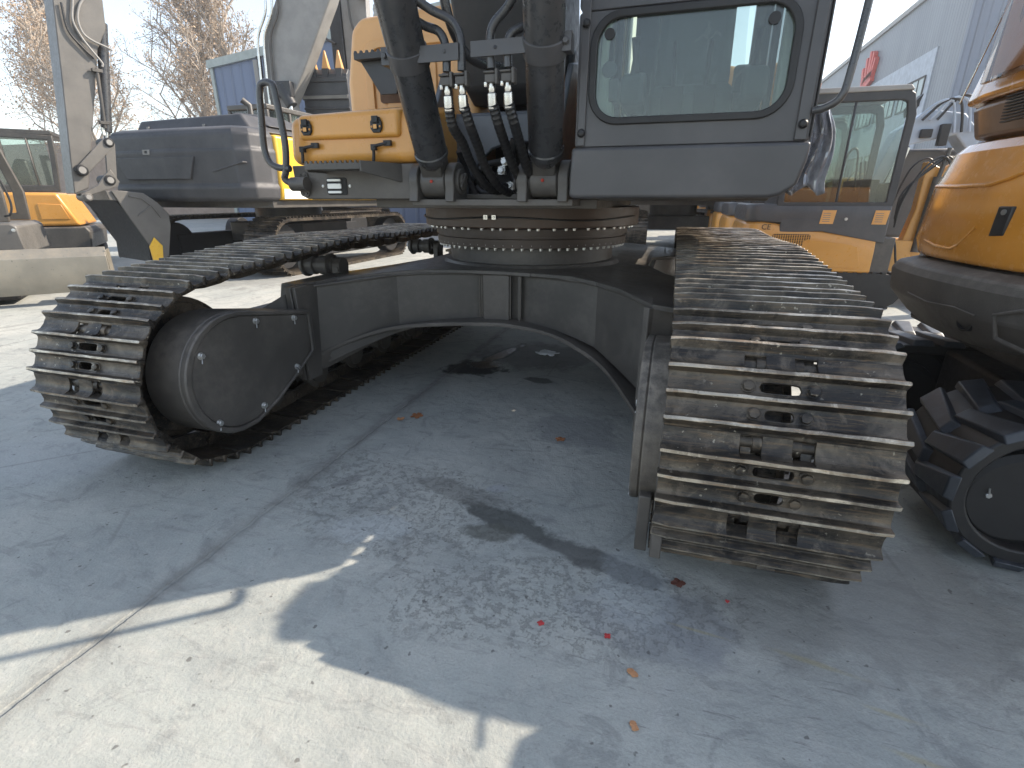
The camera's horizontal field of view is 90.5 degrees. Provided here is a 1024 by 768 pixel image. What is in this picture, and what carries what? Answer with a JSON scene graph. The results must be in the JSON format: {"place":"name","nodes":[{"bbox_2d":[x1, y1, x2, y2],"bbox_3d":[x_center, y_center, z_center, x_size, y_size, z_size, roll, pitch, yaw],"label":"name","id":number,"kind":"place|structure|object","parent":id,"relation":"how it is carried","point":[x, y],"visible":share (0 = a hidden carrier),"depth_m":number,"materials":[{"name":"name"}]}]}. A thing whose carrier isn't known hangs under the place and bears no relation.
{"place":"outdoors","nodes":[
{"label":"outdoors","id":0,"kind":"place"},
{"bbox_2d":[0,0,917,144],"label":"sky","id":1,"kind":"structure","parent":0,"point":[847,13],"materials":[{"name":"white"}]},
{"bbox_2d":[0,217,1023,767],"bbox_3d":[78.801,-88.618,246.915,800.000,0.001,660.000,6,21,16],"label":"ground","id":2,"kind":"structure","parent":0,"point":[362,577],"depth_m":1.60,"materials":[{"name":"concrete"}]},
{"bbox_2d":[0,128,107,248],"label":"yellow excavator","id":3,"kind":"object","parent":2,"relation":"on","point":[66,220],"visible":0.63,"depth_m":9.46,"materials":[{"name":"paint"}]},
{"bbox_2d":[0,148,113,300],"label":"grey excavator","id":4,"kind":"object","parent":2,"relation":"on","point":[29,265],"visible":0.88,"depth_m":6.11,"materials":[{"name":"paint"}]},
{"bbox_2d":[0,0,140,155],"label":"bare tree","id":5,"kind":"object","parent":2,"relation":"on","point":[38,31],"visible":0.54,"depth_m":31.98,"materials":[{"name":"brown plant"}]},
{"bbox_2d":[0,0,145,142],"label":"bare tree","id":6,"kind":"object","parent":2,"relation":"on","point":[31,84],"visible":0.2,"depth_m":36.49,"materials":[{"name":"brown plant"}]},
{"bbox_2d":[0,141,234,218],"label":"boundary wall","id":7,"kind":"structure","parent":2,"relation":"on","point":[41,159],"depth_m":35.96,"materials":[{"name":"grey concrete"}]},
{"bbox_2d":[112,0,240,119],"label":"bare tree","id":8,"kind":"object","parent":2,"relation":"on","point":[186,31],"visible":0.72,"depth_m":31.93,"materials":[{"name":"brown plant"}]},
{"bbox_2d":[164,19,229,116],"bbox_3d":[-23.347,-20.971,39.959,5.406,14.531,6.018,0,20,0],"label":"bare tree","id":9,"kind":"object","parent":2,"relation":"on","point":[207,98],"visible":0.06,"depth_m":38.72,"materials":[{"name":"brown plant"}]},
{"bbox_2d":[158,0,263,115],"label":"bare tree","id":10,"kind":"object","parent":2,"relation":"on","point":[213,16],"visible":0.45,"depth_m":32.55,"materials":[{"name":"brown plant"}]},
{"bbox_2d":[110,98,407,275],"bbox_3d":[-4.550,-3.923,9.971,2.950,3.028,4.748,6,21,16],"label":"excavator","id":11,"kind":"object","parent":2,"relation":"on","point":[217,161],"visible":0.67,"depth_m":7.99,"materials":[{"name":"metal"}]},
{"bbox_2d":[43,0,170,260],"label":"excavator arm","id":12,"kind":"object","parent":11,"relation":"attached to","point":[137,225],"visible":0.98,"depth_m":7.03},
{"bbox_2d":[225,0,381,229],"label":"grey boom excavator","id":13,"kind":"object","parent":2,"relation":"on","point":[295,34],"visible":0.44,"depth_m":12.38,"materials":[{"name":"paint"}]},
{"bbox_2d":[302,50,351,113],"bbox_3d":[-4.779,-6.811,13.858,1.319,3.740,1.170,2,20,6],"label":"toothed bucket","id":14,"kind":"object","parent":13,"relation":"on","point":[327,90],"visible":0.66,"depth_m":13.02,"materials":[{"name":"paint"}]},
{"bbox_2d":[325,0,370,69],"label":"slender arm","id":15,"kind":"object","parent":13,"relation":"attached to","point":[349,15],"visible":0.21,"depth_m":13.38},
{"bbox_2d":[205,0,450,222],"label":"blue shed","id":16,"kind":"structure","parent":2,"relation":"on","point":[233,79],"depth_m":24.79,"materials":[{"name":"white metal"}]},
{"bbox_2d":[322,207,390,227],"bbox_3d":[-6.481,-6.771,17.792,3.300,3.028,4.648,2,20,6],"label":"excavator","id":17,"kind":"object","parent":2,"relation":"on","point":[363,221],"visible":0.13,"depth_m":17.65,"materials":[{"name":"metal"}]},
{"bbox_2d":[410,413,422,417],"bbox_3d":[-0.563,0.185,3.009,0.074,0.010,0.081,2,20,7],"label":"dry leaf","id":18,"kind":"object","parent":2,"relation":"on","point":[417,415],"visible":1,"depth_m":3.01,"materials":[{"name":"brown plant"}]},
{"bbox_2d":[26,0,913,583],"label":"crawler excavator","id":19,"kind":"object","parent":2,"relation":"on","point":[524,152],"visible":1,"depth_m":2.11,"materials":[{"name":"metal"}]},
{"bbox_2d":[785,110,835,195],"bbox_3d":[1.217,-0.935,2.060,0.160,0.320,0.071,6,21,16],"label":"plastic sheet","id":20,"kind":"object","parent":19,"relation":"hanging from","point":[817,186],"visible":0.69,"depth_m":2.05,"materials":[{"name":"plastic"}]},
{"bbox_2d":[535,349,558,355],"bbox_3d":[0.293,-0.261,4.223,0.212,0.018,0.157,4,20,11],"label":"plastic scrap","id":21,"kind":"object","parent":2,"relation":"on","point":[546,352],"visible":1,"depth_m":4.24,"materials":[{"name":"white plastic"}]},
{"bbox_2d":[555,437,565,440],"bbox_3d":[0.260,0.293,2.717,0.054,0.007,0.056,-5,20,-12],"label":"dry leaf","id":22,"kind":"object","parent":2,"relation":"on","point":[560,439],"visible":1,"depth_m":2.72,"materials":[{"name":"brown plant"}]},
{"bbox_2d":[627,668,637,676],"bbox_3d":[0.327,0.783,1.376,0.022,0.004,0.034,-18,27,-40],"label":"dry leaf","id":23,"kind":"object","parent":2,"relation":"on","point":[631,672],"visible":1,"depth_m":1.38,"materials":[{"name":"orange plant"}]},
{"bbox_2d":[629,720,638,730],"bbox_3d":[0.297,0.833,1.238,0.017,0.004,0.029,-5,21,-12],"label":"dry leaf","id":24,"kind":"object","parent":2,"relation":"on","point":[633,724],"visible":1,"depth_m":1.24,"materials":[{"name":"orange plant"}]},
{"bbox_2d":[625,201,730,244],"bbox_3d":[4.710,-6.853,15.097,3.300,5.026,8.408,3,20,8],"label":"excavator","id":25,"kind":"object","parent":2,"relation":"on","point":[667,215],"visible":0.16,"depth_m":13.36,"materials":[{"name":"metal"}]},
{"bbox_2d":[671,578,685,587],"bbox_3d":[0.556,0.665,1.697,0.043,0.006,0.038,17,26,38],"label":"dry leaf","id":26,"kind":"object","parent":2,"relation":"on","point":[677,582],"visible":1,"depth_m":1.70,"materials":[{"name":"red plant"}]},
{"bbox_2d":[704,182,839,226],"bbox_3d":[6.916,-4.832,13.280,3.398,2.453,1.456,6,21,16],"label":"mini excavator","id":27,"kind":"object","parent":2,"relation":"on","point":[709,208],"visible":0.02,"depth_m":13.25,"materials":[{"name":"yellow paint"}]},
{"bbox_2d":[711,170,853,226],"bbox_3d":[6.062,-3.848,10.578,3.398,2.453,1.456,6,21,16],"label":"mini excavator","id":28,"kind":"object","parent":2,"relation":"on","point":[716,215],"visible":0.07,"depth_m":10.49,"materials":[{"name":"yellow paint"}]},
{"bbox_2d":[719,117,922,254],"bbox_3d":[5.301,-3.015,8.291,3.398,2.453,1.456,6,21,16],"label":"mini excavator","id":29,"kind":"object","parent":2,"relation":"on","point":[727,218],"visible":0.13,"depth_m":7.72,"materials":[{"name":"yellow paint"}]},
{"bbox_2d":[732,83,953,308],"bbox_3d":[4.616,-2.245,6.178,3.398,2.453,1.458,6,21,16],"label":"mini excavator","id":30,"kind":"object","parent":2,"relation":"on","point":[844,237],"visible":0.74,"depth_m":5.88,"materials":[{"name":"yellow paint"}]},
{"bbox_2d":[872,94,978,236],"bbox_3d":[5.526,-2.957,7.097,1.204,1.722,1.310,6,21,16],"label":"blue grey arm","id":31,"kind":"object","parent":30,"relation":"attached to","point":[954,128],"visible":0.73,"depth_m":6.58},
{"bbox_2d":[809,0,1011,180],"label":"factory hall","id":32,"kind":"structure","parent":2,"relation":"on","point":[932,51],"depth_m":29.42,"materials":[{"name":"grey paint"}]},
{"bbox_2d":[829,162,836,180],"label":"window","id":33,"kind":"structure","parent":32,"relation":"in","point":[834,164],"depth_m":44.59,"materials":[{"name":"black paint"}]},
{"bbox_2d":[838,114,852,136],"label":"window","id":34,"kind":"structure","parent":32,"relation":"in","point":[848,117],"depth_m":41.95,"materials":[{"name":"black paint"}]},
{"bbox_2d":[844,157,862,176],"bbox_3d":[26.628,-16.777,39.678,0.059,1.600,3.600,6,21,16],"label":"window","id":35,"kind":"structure","parent":32,"relation":"in","point":[850,168],"depth_m":39.94,"materials":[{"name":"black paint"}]},
{"bbox_2d":[853,114,871,130],"bbox_3d":[26.628,-20.254,38.412,0.059,1.600,3.600,6,21,16],"label":"window","id":36,"kind":"structure","parent":32,"relation":"in","point":[862,120],"depth_m":38.62,"materials":[{"name":"clear glass"}]},
{"bbox_2d":[862,155,868,172],"bbox_3d":[25.405,-15.402,35.903,0.059,1.600,3.600,6,21,16],"label":"window","id":37,"kind":"structure","parent":32,"relation":"in","point":[865,157],"depth_m":37.08,"materials":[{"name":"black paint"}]},
{"bbox_2d":[860,51,878,86],"bbox_3d":[26.811,-23.398,38.126,0.260,2.805,2.875,6,21,16],"label":"emblem","id":38,"kind":"object","parent":32,"relation":"attached to","point":[868,72],"depth_m":37.58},
{"bbox_2d":[872,101,894,123],"bbox_3d":[25.405,-18.879,34.637,0.059,1.600,3.600,6,21,16],"label":"window","id":39,"kind":"structure","parent":32,"relation":"in","point":[888,106],"depth_m":33.95,"materials":[{"name":"clear glass"}]},
{"bbox_2d":[894,75,926,114],"bbox_3d":[24.183,-17.504,30.861,0.059,1.600,3.600,6,21,16],"label":"window","id":40,"kind":"structure","parent":32,"relation":"in","point":[919,83],"depth_m":30.15,"materials":[{"name":"clear glass"}]},
{"bbox_2d":[889,0,1023,571],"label":"compact excavator","id":41,"kind":"object","parent":2,"relation":"on","point":[957,287],"visible":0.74,"depth_m":1.78,"materials":[{"name":"orange metal"}]},
{"bbox_2d":[980,0,1023,84],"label":"rear window","id":42,"kind":"structure","parent":41,"relation":"in","point":[1020,68],"depth_m":1.80,"materials":[{"name":"clear glass"}]}
]}

